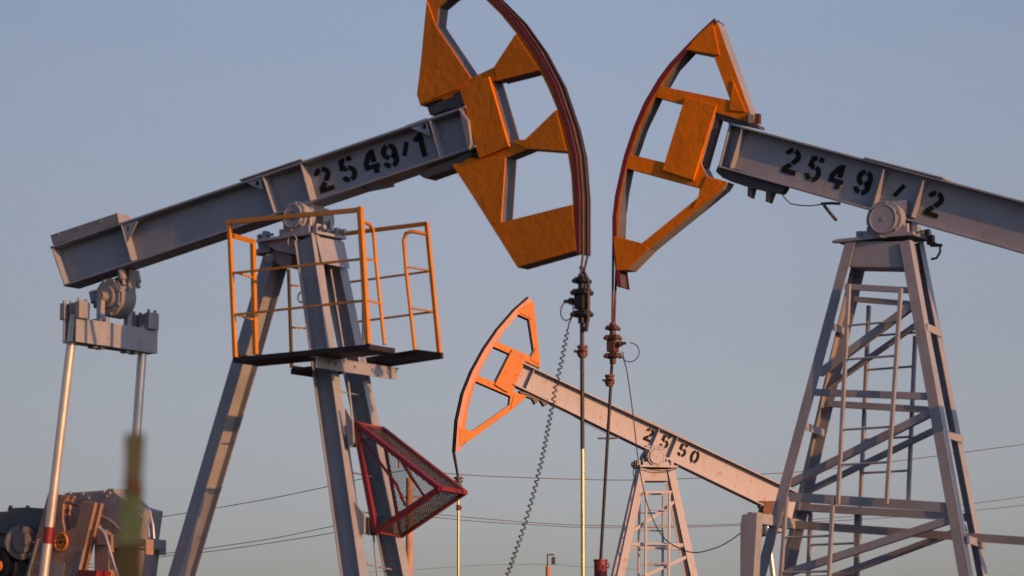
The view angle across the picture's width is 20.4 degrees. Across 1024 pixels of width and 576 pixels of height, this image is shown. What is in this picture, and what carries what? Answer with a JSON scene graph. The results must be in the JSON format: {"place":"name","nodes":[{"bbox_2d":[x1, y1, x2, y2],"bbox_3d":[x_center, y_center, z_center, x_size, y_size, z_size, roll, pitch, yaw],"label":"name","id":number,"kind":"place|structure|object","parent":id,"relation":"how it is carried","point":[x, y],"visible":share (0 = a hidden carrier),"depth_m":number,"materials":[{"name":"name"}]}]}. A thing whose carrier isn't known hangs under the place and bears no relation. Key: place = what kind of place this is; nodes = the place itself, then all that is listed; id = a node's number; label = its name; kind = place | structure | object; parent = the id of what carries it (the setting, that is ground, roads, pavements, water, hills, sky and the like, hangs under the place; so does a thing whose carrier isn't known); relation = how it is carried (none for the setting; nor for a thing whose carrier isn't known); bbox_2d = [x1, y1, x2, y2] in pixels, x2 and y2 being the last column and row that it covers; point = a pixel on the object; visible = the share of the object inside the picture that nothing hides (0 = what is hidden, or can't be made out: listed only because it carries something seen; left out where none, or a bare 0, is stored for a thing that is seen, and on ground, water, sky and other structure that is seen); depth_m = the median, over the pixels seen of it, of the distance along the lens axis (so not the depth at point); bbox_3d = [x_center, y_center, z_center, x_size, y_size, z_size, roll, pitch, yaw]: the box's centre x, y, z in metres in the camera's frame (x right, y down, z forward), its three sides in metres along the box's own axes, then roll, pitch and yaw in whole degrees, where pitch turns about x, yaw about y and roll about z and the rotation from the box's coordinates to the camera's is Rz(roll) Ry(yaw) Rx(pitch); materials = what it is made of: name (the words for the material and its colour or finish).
{"place":"outdoors","nodes":[
{"label":"outdoors","id":0,"kind":"place"},
{"bbox_2d":[0,0,1023,575],"label":"sky","id":1,"kind":"structure","parent":0,"point":[134,108],"materials":[{"name":"blue"}]},
{"label":"ground","id":2,"kind":"structure","parent":0,"visible":0},
{"bbox_2d":[115,433,144,575],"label":"marker stake","id":3,"kind":"object","parent":2,"relation":"on","point":[129,555],"visible":1,"depth_m":4.98,"materials":[{"name":"green paint"}]},
{"bbox_2d":[0,0,593,575],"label":"pumpjack","id":4,"kind":"object","parent":2,"relation":"on","point":[468,132],"visible":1,"depth_m":23.99,"materials":[{"name":"grey paint"}]},
{"bbox_2d":[505,317,572,575],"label":"coiled cable","id":5,"kind":"object","parent":4,"relation":"hanging from","point":[533,487],"visible":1,"depth_m":22.45,"materials":[{"name":"rubber"}]},
{"bbox_2d":[398,462,421,575],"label":"utility pole","id":6,"kind":"object","parent":2,"relation":"on","point":[409,544],"visible":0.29,"depth_m":61.85,"materials":[{"name":"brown wood"}]},
{"bbox_2d":[89,511,399,564],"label":"power line","id":7,"kind":"object","parent":6,"relation":"attached to","point":[259,540],"visible":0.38,"depth_m":65.61,"materials":[{"name":"metal"}]},
{"bbox_2d":[89,518,404,567],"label":"power line","id":8,"kind":"object","parent":6,"relation":"attached to","point":[254,545],"visible":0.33,"depth_m":65.62,"materials":[{"name":"metal"}]},
{"bbox_2d":[162,470,404,516],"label":"power line","id":9,"kind":"object","parent":6,"relation":"attached to","point":[268,498],"visible":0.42,"depth_m":65.51,"materials":[{"name":"metal"}]},
{"bbox_2d":[423,496,1023,525],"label":"power line","id":10,"kind":"object","parent":6,"relation":"attached to","point":[671,525],"visible":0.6,"depth_m":65.39,"materials":[{"name":"metal"}]},
{"bbox_2d":[429,444,1023,480],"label":"power line","id":11,"kind":"object","parent":6,"relation":"attached to","point":[697,478],"visible":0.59,"depth_m":66.24,"materials":[{"name":"metal"}]},
{"bbox_2d":[433,505,1022,527],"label":"power line","id":12,"kind":"object","parent":6,"relation":"attached to","point":[673,527],"visible":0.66,"depth_m":65.47,"materials":[{"name":"metal"}]},
{"bbox_2d":[546,554,554,575],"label":"utility pole","id":13,"kind":"object","parent":2,"relation":"on","point":[548,570],"visible":1,"depth_m":94.66,"materials":[{"name":"orange metal"}]},
{"bbox_2d":[367,564,636,572],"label":"power line","id":14,"kind":"object","parent":13,"relation":"attached to","point":[502,564],"visible":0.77,"depth_m":94.72,"materials":[{"name":"metal"}]},
{"bbox_2d":[452,297,812,575],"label":"pumpjack","id":15,"kind":"object","parent":2,"relation":"on","point":[658,445],"visible":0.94,"depth_m":43.89,"materials":[{"name":"grey paint"}]},
{"bbox_2d":[593,18,1023,575],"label":"pumpjack","id":16,"kind":"object","parent":2,"relation":"on","point":[900,203],"visible":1,"depth_m":26.89,"materials":[{"name":"grey paint"}]},
{"bbox_2d":[622,352,739,552],"bbox_3d":[1.591,1.548,27.466,0.104,2.043,1.556,8,-12,-42],"label":"signal cable","id":17,"kind":"object","parent":16,"relation":"hanging from","point":[642,482],"visible":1,"depth_m":27.66,"materials":[{"name":"rubber"}]}
]}

